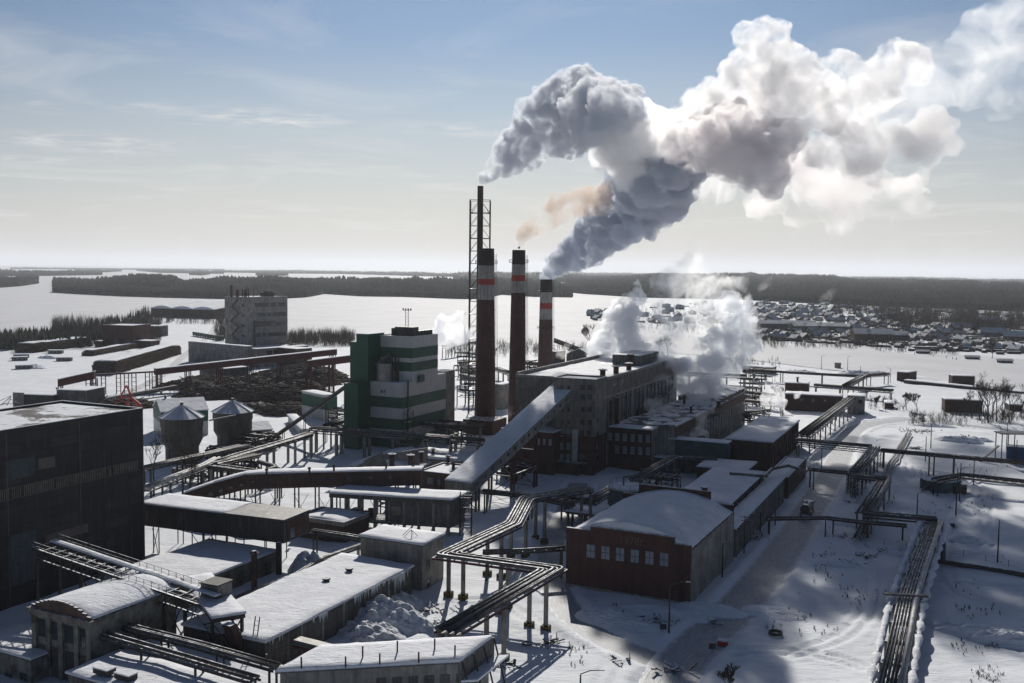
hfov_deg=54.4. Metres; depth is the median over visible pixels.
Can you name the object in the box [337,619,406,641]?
snow bank
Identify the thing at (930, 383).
enclosed gallery
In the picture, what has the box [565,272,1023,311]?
forest
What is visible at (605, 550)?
window
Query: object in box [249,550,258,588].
steel chimney
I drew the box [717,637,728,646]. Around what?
red box
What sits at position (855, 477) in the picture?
pipe rack
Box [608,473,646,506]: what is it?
building
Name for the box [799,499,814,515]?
tanker truck
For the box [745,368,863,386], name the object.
pipe rack
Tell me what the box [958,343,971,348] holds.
house
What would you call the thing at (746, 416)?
pipe manifold
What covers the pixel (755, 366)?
flat shop
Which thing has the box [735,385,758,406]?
pipe manifold
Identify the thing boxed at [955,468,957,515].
pole
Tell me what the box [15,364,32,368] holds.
yard hut
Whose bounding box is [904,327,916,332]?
house
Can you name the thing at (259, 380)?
log heap
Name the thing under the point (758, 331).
house
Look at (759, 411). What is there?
pipe rack
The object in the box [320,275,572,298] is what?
forest
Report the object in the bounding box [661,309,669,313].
house
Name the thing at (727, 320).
house
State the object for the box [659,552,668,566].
window
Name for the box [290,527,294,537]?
window
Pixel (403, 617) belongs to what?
snow bank
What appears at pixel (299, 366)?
log heap
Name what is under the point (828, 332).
house
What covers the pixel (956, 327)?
village hall
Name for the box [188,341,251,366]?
block podium
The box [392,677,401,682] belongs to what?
window
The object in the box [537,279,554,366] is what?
chimney
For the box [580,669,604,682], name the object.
lamp post
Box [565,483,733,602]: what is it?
brick hall
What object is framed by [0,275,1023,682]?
ground
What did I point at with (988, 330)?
village hall
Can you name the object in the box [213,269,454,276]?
forest
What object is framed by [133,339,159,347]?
brick garage
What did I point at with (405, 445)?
pipe manifold
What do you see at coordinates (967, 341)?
house
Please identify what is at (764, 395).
pipe rack
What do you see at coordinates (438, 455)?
arched store
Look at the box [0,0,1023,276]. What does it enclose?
sky
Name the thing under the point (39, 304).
frozen lake
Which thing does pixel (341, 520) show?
roofed yard house
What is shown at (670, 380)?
window
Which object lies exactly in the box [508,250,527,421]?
chimney
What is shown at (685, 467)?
annex
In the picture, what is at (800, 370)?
snow bank
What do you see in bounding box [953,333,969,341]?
house
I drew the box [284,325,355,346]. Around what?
shore scrub
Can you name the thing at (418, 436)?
pipe rack
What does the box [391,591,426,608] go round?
snow bank
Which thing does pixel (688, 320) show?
house
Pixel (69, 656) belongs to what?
door
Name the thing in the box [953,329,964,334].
house
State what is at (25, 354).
yard hut
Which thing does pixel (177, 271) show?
forest
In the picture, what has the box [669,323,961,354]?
shore scrub
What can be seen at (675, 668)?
scrap heap
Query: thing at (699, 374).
pipe rack
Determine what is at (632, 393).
window
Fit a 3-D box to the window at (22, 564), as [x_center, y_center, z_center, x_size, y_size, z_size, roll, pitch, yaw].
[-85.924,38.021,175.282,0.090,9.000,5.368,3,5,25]
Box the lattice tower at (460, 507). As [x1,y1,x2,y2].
[459,486,472,535]
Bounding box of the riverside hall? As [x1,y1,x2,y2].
[553,350,564,363]
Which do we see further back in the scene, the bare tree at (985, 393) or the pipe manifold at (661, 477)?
the bare tree at (985, 393)
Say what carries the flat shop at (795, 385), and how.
on the ground at (796, 651)
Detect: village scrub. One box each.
[593,302,744,329]
[747,303,1023,348]
[830,298,1023,331]
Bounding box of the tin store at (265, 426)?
[249,421,272,444]
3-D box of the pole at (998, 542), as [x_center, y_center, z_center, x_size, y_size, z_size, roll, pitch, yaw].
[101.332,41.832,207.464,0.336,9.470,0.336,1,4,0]
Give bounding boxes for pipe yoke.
[883,592,928,597]
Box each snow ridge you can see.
[867,520,923,682]
[906,522,950,682]
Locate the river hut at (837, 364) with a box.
[834,362,840,367]
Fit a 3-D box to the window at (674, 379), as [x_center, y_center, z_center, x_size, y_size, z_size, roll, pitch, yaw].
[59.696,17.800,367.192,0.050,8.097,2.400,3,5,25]
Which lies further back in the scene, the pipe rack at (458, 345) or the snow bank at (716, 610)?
the pipe rack at (458, 345)
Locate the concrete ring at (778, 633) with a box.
[768,629,782,636]
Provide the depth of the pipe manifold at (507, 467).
283.88 m
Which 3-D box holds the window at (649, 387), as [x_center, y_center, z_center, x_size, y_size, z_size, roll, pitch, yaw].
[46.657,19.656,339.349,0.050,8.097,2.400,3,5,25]
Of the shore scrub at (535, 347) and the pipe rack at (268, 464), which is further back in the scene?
the shore scrub at (535, 347)
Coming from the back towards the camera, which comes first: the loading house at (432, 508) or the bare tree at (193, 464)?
the bare tree at (193, 464)
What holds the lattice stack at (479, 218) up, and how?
on the ground at (796, 651)
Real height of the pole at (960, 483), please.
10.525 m
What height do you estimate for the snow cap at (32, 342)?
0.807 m
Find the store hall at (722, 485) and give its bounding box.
[685,467,764,507]
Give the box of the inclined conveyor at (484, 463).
[445,383,570,511]
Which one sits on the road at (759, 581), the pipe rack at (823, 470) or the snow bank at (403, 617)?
the pipe rack at (823, 470)
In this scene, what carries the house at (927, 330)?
on the ground at (796, 651)
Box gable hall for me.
[152,389,208,434]
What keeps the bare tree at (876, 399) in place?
on the ground at (796, 651)
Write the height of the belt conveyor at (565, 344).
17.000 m
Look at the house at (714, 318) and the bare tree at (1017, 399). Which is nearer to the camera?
the bare tree at (1017, 399)
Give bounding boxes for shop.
[65,649,239,682]
[742,364,776,373]
[784,377,809,391]
[784,391,842,411]
[847,393,865,414]
[884,400,894,408]
[941,396,982,412]
[1005,401,1022,410]
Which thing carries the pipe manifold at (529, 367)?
on the ground at (796, 651)
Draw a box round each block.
[225,285,287,345]
[277,346,311,365]
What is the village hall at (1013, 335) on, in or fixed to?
on the ground at (796, 651)
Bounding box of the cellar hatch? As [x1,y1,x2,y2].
[832,531,843,537]
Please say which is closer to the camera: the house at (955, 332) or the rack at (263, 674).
the rack at (263, 674)
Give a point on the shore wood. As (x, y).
(11, 341)
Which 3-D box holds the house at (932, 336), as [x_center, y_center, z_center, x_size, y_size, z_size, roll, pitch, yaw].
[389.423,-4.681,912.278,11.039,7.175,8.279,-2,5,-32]
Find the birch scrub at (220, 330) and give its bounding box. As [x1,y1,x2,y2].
[0,307,224,342]
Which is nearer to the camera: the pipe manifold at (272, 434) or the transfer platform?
the transfer platform
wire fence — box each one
[844,532,927,545]
[947,547,1022,568]
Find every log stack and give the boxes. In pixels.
[14,337,86,352]
[81,344,138,355]
[92,345,181,373]
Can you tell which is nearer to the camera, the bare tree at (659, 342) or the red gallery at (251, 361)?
the red gallery at (251, 361)
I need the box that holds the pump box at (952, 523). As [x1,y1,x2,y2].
[943,520,955,527]
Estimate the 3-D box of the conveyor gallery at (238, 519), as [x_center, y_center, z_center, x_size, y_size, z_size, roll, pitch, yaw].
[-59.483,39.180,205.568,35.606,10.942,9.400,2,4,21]
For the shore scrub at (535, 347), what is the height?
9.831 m
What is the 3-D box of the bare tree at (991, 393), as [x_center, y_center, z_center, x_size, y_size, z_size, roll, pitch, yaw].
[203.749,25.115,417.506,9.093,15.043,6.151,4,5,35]
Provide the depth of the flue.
193.95 m
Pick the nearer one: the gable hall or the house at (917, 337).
the gable hall
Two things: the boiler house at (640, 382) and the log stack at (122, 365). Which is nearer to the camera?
the boiler house at (640, 382)
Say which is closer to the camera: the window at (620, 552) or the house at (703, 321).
the window at (620, 552)
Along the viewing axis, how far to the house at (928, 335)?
931.12 m
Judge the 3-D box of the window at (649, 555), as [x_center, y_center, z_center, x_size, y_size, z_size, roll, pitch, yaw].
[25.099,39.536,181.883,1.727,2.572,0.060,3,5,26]
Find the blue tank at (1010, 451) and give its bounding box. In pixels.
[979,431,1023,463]
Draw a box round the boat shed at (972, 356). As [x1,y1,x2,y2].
[964,355,980,358]
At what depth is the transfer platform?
150.00 m
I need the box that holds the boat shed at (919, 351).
[915,349,929,353]
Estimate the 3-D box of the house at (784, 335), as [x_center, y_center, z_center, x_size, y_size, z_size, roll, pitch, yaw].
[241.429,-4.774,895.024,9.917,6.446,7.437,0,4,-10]
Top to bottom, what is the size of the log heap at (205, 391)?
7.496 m
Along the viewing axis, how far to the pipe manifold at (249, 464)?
283.34 m
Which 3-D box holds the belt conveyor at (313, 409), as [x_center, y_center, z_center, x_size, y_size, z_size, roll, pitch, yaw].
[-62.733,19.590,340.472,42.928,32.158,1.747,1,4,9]
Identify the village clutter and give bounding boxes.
[607,303,1023,354]
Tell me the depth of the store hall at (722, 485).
246.06 m
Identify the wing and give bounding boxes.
[501,426,560,474]
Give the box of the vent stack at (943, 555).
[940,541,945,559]
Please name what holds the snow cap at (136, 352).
on the log stack at (122, 365)
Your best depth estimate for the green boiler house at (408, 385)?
334.65 m
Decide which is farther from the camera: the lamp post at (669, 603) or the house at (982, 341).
the house at (982, 341)
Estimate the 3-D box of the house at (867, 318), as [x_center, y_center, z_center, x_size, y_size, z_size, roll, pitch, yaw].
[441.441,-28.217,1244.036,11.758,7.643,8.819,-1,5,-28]
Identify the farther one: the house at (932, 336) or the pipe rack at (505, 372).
the house at (932, 336)
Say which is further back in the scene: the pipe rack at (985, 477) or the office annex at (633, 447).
the office annex at (633, 447)
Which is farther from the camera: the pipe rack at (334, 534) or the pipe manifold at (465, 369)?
the pipe manifold at (465, 369)
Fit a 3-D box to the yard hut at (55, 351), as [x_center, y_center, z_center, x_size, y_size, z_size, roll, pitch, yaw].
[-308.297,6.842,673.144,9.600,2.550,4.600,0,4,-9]
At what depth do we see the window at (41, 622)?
145.86 m
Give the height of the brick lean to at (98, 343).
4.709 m
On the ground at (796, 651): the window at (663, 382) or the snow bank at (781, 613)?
the snow bank at (781, 613)
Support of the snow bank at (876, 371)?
on the ground at (796, 651)
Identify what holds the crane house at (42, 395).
on the ground at (796, 651)
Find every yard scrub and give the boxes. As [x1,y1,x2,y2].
[250,352,779,371]
[868,393,1023,426]
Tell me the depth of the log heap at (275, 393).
440.43 m
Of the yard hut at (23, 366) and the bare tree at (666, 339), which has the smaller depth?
the yard hut at (23, 366)
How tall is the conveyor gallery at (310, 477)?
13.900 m
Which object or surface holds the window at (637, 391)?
in the boiler house at (640, 382)
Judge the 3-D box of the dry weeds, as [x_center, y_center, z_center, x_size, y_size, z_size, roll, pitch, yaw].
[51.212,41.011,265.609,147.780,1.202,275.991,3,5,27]
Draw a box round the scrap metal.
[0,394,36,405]
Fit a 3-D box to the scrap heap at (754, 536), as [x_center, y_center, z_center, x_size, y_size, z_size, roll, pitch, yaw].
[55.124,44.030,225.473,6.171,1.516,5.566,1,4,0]
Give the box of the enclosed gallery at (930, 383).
[904,379,1023,393]
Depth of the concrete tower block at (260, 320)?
760.19 m
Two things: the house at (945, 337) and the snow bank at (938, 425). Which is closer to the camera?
the snow bank at (938, 425)
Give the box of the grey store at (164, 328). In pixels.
[151,325,167,336]
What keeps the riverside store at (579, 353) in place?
on the ground at (796, 651)
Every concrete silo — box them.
[159,402,204,464]
[210,398,253,450]
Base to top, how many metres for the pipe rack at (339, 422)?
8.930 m
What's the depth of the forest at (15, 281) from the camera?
2887.27 m
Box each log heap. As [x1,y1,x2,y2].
[96,395,154,408]
[153,378,217,390]
[170,383,229,399]
[178,374,233,382]
[209,381,261,399]
[217,375,280,385]
[234,381,302,403]
[243,401,271,412]
[246,368,304,381]
[254,402,302,416]
[273,363,348,375]
[282,370,343,386]
[282,379,330,392]
[314,370,349,382]
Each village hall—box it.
[755,320,815,328]
[789,322,847,331]
[850,328,894,341]
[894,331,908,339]
[948,323,971,330]
[978,316,1000,323]
[980,327,1006,336]
[1003,331,1023,341]
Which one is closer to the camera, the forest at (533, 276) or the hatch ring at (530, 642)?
the hatch ring at (530, 642)
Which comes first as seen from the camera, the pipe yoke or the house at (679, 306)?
the pipe yoke
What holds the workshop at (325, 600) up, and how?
on the ground at (796, 651)
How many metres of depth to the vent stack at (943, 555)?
208.73 m
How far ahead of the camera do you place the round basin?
275.10 m
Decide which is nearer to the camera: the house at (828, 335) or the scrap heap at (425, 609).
the scrap heap at (425, 609)
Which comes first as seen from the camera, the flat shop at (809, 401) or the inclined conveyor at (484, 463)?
the inclined conveyor at (484, 463)
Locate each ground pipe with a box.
[233,543,360,598]
[851,432,911,540]
[937,559,1023,577]
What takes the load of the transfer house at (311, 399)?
on the ground at (796, 651)
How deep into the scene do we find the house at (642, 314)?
1317.67 m
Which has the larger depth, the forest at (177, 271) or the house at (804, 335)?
the forest at (177, 271)
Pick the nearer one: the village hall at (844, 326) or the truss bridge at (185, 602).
the truss bridge at (185, 602)
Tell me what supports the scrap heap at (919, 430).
on the ground at (796, 651)
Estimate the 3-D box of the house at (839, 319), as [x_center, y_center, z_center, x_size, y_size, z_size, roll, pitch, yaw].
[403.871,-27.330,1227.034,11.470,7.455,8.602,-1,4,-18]
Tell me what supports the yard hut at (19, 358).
on the ground at (796, 651)
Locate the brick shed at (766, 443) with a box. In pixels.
[726,417,799,470]
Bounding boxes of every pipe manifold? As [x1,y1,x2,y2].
[172,464,213,485]
[205,443,240,458]
[214,460,259,476]
[234,433,273,451]
[250,430,282,447]
[327,408,343,421]
[395,443,424,447]
[433,419,475,445]
[436,418,457,435]
[453,364,475,382]
[455,351,475,367]
[457,382,474,405]
[496,461,530,480]
[527,360,537,369]
[560,494,594,521]
[639,468,680,487]
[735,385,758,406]
[737,377,765,395]
[742,413,753,423]
[749,367,775,382]
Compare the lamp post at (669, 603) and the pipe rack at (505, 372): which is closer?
the lamp post at (669, 603)
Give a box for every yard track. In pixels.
[41,349,130,353]
[121,320,217,393]
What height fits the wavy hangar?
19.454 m
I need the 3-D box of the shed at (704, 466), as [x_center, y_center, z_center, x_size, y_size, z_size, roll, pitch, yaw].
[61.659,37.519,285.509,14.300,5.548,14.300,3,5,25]
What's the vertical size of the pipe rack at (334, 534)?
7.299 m
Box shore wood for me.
[0,305,173,349]
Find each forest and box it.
[0,269,102,275]
[0,274,38,287]
[10,267,223,269]
[51,273,323,298]
[74,269,121,271]
[136,268,223,273]
[189,271,209,274]
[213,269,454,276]
[255,272,287,275]
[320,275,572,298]
[453,271,585,281]
[462,271,1023,281]
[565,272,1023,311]
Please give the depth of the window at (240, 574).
186.42 m
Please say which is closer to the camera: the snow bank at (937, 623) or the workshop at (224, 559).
the snow bank at (937, 623)
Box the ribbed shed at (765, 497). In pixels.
[733,475,784,557]
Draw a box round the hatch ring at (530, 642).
[522,640,532,645]
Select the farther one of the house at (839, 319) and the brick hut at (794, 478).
the house at (839, 319)
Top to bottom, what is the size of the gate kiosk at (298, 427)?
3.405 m
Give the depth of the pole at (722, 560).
195.12 m
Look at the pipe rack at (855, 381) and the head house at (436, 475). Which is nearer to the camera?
the head house at (436, 475)
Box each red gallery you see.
[56,371,97,388]
[154,348,336,387]
[306,355,349,392]
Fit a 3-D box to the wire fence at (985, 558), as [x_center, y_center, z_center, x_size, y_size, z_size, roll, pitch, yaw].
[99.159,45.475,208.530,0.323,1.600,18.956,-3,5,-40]
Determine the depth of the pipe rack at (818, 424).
366.90 m
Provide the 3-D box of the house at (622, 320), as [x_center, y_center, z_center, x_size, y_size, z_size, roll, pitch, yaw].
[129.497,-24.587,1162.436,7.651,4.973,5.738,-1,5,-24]
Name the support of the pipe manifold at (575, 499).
on the ground at (796, 651)
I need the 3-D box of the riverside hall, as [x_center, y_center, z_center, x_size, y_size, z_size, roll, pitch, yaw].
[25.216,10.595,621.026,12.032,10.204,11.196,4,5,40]
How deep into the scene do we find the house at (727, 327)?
1023.54 m
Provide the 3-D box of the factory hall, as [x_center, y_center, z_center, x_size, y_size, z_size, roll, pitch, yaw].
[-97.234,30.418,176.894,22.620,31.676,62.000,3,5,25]
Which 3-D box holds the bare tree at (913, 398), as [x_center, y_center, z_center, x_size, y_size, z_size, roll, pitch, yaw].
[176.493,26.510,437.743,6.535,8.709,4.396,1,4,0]
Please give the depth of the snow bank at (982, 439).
360.55 m
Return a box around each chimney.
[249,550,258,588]
[463,248,506,434]
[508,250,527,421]
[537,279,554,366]
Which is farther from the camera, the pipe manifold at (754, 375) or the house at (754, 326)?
the house at (754, 326)
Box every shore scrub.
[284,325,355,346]
[447,336,586,355]
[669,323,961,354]
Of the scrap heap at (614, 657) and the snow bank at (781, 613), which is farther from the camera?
the snow bank at (781, 613)
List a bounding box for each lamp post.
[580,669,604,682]
[668,581,690,632]
[916,491,929,520]
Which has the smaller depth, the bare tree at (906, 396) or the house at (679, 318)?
the bare tree at (906, 396)
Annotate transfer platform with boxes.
[180,572,259,650]
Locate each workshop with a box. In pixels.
[115,538,275,607]
[181,553,413,664]
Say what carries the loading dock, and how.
on the ground at (796, 651)
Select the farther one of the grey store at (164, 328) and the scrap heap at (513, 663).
the grey store at (164, 328)
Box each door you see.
[38,643,45,649]
[52,647,58,676]
[65,650,73,679]
[81,655,85,664]
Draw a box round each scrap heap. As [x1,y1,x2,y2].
[419,601,458,611]
[431,618,445,625]
[498,659,521,670]
[540,633,564,648]
[610,653,630,663]
[643,615,671,627]
[651,661,697,671]
[708,616,725,624]
[750,530,769,540]
[847,552,877,558]
[900,427,941,433]
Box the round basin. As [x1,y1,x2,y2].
[920,456,966,494]
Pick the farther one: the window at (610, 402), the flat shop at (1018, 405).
the flat shop at (1018, 405)
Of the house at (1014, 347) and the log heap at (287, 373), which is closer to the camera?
the log heap at (287, 373)
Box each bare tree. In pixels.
[144,430,168,495]
[169,436,204,488]
[581,323,595,346]
[654,336,662,350]
[660,335,670,355]
[715,662,739,682]
[770,385,783,407]
[874,395,880,402]
[902,392,911,409]
[907,393,920,411]
[962,390,974,415]
[968,377,1000,422]
[972,381,990,416]
[975,373,991,420]
[986,336,995,357]
[986,379,1011,421]
[988,385,1007,418]
[992,378,1016,418]
[1002,384,1023,422]
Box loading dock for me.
[564,502,608,526]
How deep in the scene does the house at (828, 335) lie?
913.37 m
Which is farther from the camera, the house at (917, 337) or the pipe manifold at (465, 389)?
the house at (917, 337)
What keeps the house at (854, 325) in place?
on the ground at (796, 651)
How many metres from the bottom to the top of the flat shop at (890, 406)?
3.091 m
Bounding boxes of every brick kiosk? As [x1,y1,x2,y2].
[897,370,916,380]
[948,374,974,385]
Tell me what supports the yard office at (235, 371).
on the ground at (796, 651)
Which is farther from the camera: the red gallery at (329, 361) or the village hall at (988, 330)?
the village hall at (988, 330)
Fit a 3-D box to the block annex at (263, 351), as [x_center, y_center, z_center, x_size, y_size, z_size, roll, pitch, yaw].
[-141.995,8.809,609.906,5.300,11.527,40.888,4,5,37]
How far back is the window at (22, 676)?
143.70 m
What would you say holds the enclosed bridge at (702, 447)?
on the annex at (685, 467)
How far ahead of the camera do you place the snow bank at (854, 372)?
593.03 m
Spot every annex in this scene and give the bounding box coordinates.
[251,345,308,367]
[266,635,508,682]
[608,416,658,470]
[654,454,701,473]
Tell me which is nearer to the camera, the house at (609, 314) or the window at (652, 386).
the window at (652, 386)
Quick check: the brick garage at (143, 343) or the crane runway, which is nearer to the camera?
the crane runway
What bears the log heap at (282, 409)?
on the ground at (796, 651)
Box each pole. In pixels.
[721,543,723,576]
[741,516,748,552]
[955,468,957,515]
[959,463,961,501]
[996,520,999,562]
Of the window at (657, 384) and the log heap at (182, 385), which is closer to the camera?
the window at (657, 384)
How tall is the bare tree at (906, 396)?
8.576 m
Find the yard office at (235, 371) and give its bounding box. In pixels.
[200,366,248,376]
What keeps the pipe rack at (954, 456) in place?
on the ground at (796, 651)
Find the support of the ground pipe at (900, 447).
on the ground at (796, 651)
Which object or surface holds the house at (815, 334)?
on the ground at (796, 651)
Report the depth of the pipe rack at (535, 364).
574.82 m
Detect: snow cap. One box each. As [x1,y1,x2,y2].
[19,337,83,343]
[87,342,134,349]
[98,343,175,360]
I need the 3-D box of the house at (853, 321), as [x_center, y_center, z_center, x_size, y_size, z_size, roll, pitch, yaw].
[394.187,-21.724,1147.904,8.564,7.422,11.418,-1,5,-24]
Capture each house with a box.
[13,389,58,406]
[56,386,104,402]
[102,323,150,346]
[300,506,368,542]
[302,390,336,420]
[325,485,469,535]
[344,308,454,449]
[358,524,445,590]
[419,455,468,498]
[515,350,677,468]
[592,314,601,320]
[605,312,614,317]
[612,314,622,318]
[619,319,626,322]
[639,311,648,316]
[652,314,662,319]
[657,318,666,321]
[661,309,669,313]
[665,307,674,311]
[668,316,676,320]
[674,315,682,320]
[675,305,684,308]
[684,317,695,323]
[699,318,710,324]
[707,316,718,321]
[714,312,721,315]
[720,323,733,330]
[721,318,730,323]
[730,320,739,324]
[743,328,753,333]
[747,323,759,329]
[747,332,756,337]
[754,328,764,333]
[756,333,766,339]
[766,313,776,319]
[774,333,786,338]
[783,312,792,317]
[789,333,802,341]
[793,312,802,317]
[800,332,810,339]
[806,326,820,333]
[810,331,820,336]
[820,330,831,335]
[822,333,832,338]
[825,317,833,321]
[834,317,845,322]
[840,332,849,338]
[849,319,859,323]
[850,323,862,327]
[859,316,870,321]
[894,342,903,347]
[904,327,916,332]
[908,333,920,340]
[910,340,921,345]
[917,325,929,331]
[919,332,929,338]
[923,328,934,333]
[930,321,941,327]
[930,332,942,338]
[935,327,949,334]
[937,341,949,347]
[938,336,950,341]
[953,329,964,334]
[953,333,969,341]
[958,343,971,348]
[961,339,976,345]
[975,338,985,343]
[983,341,1002,349]
[1003,340,1013,346]
[1006,343,1023,350]
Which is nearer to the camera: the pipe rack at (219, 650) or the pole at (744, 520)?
the pipe rack at (219, 650)
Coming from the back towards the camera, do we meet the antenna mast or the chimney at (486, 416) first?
the chimney at (486, 416)
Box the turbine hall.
[623,384,744,454]
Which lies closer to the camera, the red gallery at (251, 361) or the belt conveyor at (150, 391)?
the belt conveyor at (150, 391)
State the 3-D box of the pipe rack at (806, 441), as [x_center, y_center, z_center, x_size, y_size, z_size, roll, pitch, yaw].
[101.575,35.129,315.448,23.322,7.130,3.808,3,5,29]
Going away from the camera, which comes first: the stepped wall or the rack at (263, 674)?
the rack at (263, 674)
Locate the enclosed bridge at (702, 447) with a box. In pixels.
[668,436,731,458]
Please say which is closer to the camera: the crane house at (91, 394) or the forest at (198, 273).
the crane house at (91, 394)
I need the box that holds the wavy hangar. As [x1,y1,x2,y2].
[151,299,224,318]
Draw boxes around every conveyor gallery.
[144,493,309,557]
[184,462,423,513]
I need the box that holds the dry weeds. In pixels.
[371,440,1007,681]
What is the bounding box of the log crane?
[116,385,141,406]
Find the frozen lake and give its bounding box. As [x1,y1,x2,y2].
[0,265,1023,390]
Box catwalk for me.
[209,414,235,420]
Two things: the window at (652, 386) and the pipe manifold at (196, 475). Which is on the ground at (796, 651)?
the pipe manifold at (196, 475)
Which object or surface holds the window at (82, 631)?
in the old pavilion
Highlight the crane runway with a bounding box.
[85,371,156,393]
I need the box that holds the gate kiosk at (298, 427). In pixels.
[287,414,310,433]
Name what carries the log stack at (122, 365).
on the ground at (796, 651)
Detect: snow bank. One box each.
[31,364,47,368]
[37,355,55,358]
[288,550,320,573]
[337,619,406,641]
[354,594,434,634]
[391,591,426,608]
[574,607,639,624]
[595,617,663,632]
[620,604,716,622]
[673,600,748,618]
[740,605,807,621]
[785,369,816,372]
[816,559,864,569]
[818,520,877,528]
[837,370,869,374]
[866,370,883,374]
[869,549,922,558]
[916,423,956,427]
[924,620,964,626]
[931,624,1004,637]
[932,436,983,443]
[947,535,994,546]
[953,580,1023,590]
[965,629,1023,649]
[967,436,993,441]
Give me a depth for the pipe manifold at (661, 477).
274.70 m
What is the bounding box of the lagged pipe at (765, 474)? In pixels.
[729,464,807,477]
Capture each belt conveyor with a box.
[105,385,177,398]
[274,353,389,442]
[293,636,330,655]
[554,338,579,349]
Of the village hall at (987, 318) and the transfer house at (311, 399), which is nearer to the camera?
the transfer house at (311, 399)
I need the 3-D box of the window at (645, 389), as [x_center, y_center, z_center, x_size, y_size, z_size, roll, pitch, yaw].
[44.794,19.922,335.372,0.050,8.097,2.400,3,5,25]
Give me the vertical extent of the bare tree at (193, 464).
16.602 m
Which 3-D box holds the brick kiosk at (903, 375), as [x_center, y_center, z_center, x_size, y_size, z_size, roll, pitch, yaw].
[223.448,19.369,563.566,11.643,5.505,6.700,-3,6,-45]
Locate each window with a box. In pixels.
[4,672,11,677]
[5,456,34,480]
[10,529,36,586]
[19,672,26,681]
[38,618,45,637]
[52,621,57,640]
[64,624,73,644]
[80,628,85,647]
[236,569,243,584]
[264,561,271,575]
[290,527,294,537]
[376,678,385,682]
[391,506,400,515]
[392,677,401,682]
[408,676,417,682]
[424,675,433,682]
[427,477,432,484]
[427,559,429,569]
[440,674,449,682]
[586,544,594,558]
[601,545,609,559]
[609,400,611,424]
[615,433,618,440]
[615,547,624,561]
[622,446,626,453]
[623,395,625,419]
[627,394,629,417]
[630,549,638,563]
[632,393,633,415]
[636,391,637,415]
[638,447,641,454]
[640,390,641,413]
[644,389,645,412]
[645,550,653,565]
[646,435,649,442]
[648,387,649,410]
[652,386,653,408]
[656,384,657,407]
[659,383,660,406]
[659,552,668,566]
[663,382,664,404]
[670,380,671,401]
[673,379,674,400]
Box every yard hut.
[11,356,27,360]
[13,353,29,357]
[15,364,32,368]
[47,349,63,353]
[55,357,72,360]
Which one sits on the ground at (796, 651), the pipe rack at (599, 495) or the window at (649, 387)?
the pipe rack at (599, 495)
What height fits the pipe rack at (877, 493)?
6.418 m
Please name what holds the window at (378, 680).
in the boiler annex at (471, 659)
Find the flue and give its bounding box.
[276,541,281,574]
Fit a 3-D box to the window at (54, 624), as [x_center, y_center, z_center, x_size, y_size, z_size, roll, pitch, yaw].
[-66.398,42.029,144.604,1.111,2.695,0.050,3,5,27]
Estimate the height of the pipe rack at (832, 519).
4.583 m
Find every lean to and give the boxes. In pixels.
[0,624,47,682]
[95,340,104,346]
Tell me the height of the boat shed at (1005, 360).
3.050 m
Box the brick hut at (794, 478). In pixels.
[766,456,805,498]
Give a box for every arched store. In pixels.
[349,447,431,467]
[419,447,475,465]
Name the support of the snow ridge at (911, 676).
on the pipe rack at (905, 669)
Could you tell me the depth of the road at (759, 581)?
197.37 m
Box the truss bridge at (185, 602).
[31,534,221,635]
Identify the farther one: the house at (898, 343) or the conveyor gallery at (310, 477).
the house at (898, 343)
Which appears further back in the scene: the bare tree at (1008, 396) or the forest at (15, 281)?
the forest at (15, 281)
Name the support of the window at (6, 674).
in the lean to at (21, 658)
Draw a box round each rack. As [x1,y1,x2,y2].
[99,630,260,682]
[121,622,281,682]
[123,636,282,682]
[144,444,246,491]
[144,456,220,498]
[202,432,313,483]
[207,453,281,498]
[256,460,279,490]
[308,426,485,457]
[310,528,360,552]
[322,417,483,449]
[432,485,594,660]
[442,341,475,357]
[457,359,475,377]
[459,373,474,388]
[481,489,575,526]
[482,546,565,580]
[495,367,508,381]
[528,361,537,367]
[583,486,608,505]
[628,455,716,484]
[688,372,746,385]
[744,399,784,415]
[744,408,770,424]
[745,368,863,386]
[745,390,775,408]
[765,516,906,540]
[794,396,856,453]
[794,438,871,456]
[807,467,850,490]
[814,383,893,399]
[842,372,889,397]
[846,445,881,495]
[850,473,886,499]
[855,476,891,534]
[862,510,937,541]
[873,519,943,682]
[881,448,1023,472]
[931,472,1023,495]
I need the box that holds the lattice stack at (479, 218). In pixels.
[468,186,490,413]
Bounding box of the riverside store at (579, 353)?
[566,346,614,361]
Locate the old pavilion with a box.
[26,573,176,680]
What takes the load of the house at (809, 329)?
on the ground at (796, 651)
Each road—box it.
[534,482,656,665]
[639,419,1018,682]
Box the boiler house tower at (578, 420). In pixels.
[553,374,606,475]
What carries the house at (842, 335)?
on the ground at (796, 651)
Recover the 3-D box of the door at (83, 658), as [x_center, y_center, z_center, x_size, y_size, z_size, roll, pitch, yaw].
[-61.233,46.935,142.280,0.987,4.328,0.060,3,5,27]
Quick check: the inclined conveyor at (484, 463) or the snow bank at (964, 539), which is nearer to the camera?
the snow bank at (964, 539)
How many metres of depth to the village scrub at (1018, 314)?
1308.03 m
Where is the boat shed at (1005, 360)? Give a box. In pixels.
[996,359,1013,362]
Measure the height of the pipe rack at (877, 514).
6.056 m
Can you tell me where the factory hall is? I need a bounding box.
[0,400,144,610]
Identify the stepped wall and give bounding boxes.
[355,448,427,466]
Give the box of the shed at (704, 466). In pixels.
[696,458,756,477]
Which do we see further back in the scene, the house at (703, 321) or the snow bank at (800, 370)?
the house at (703, 321)

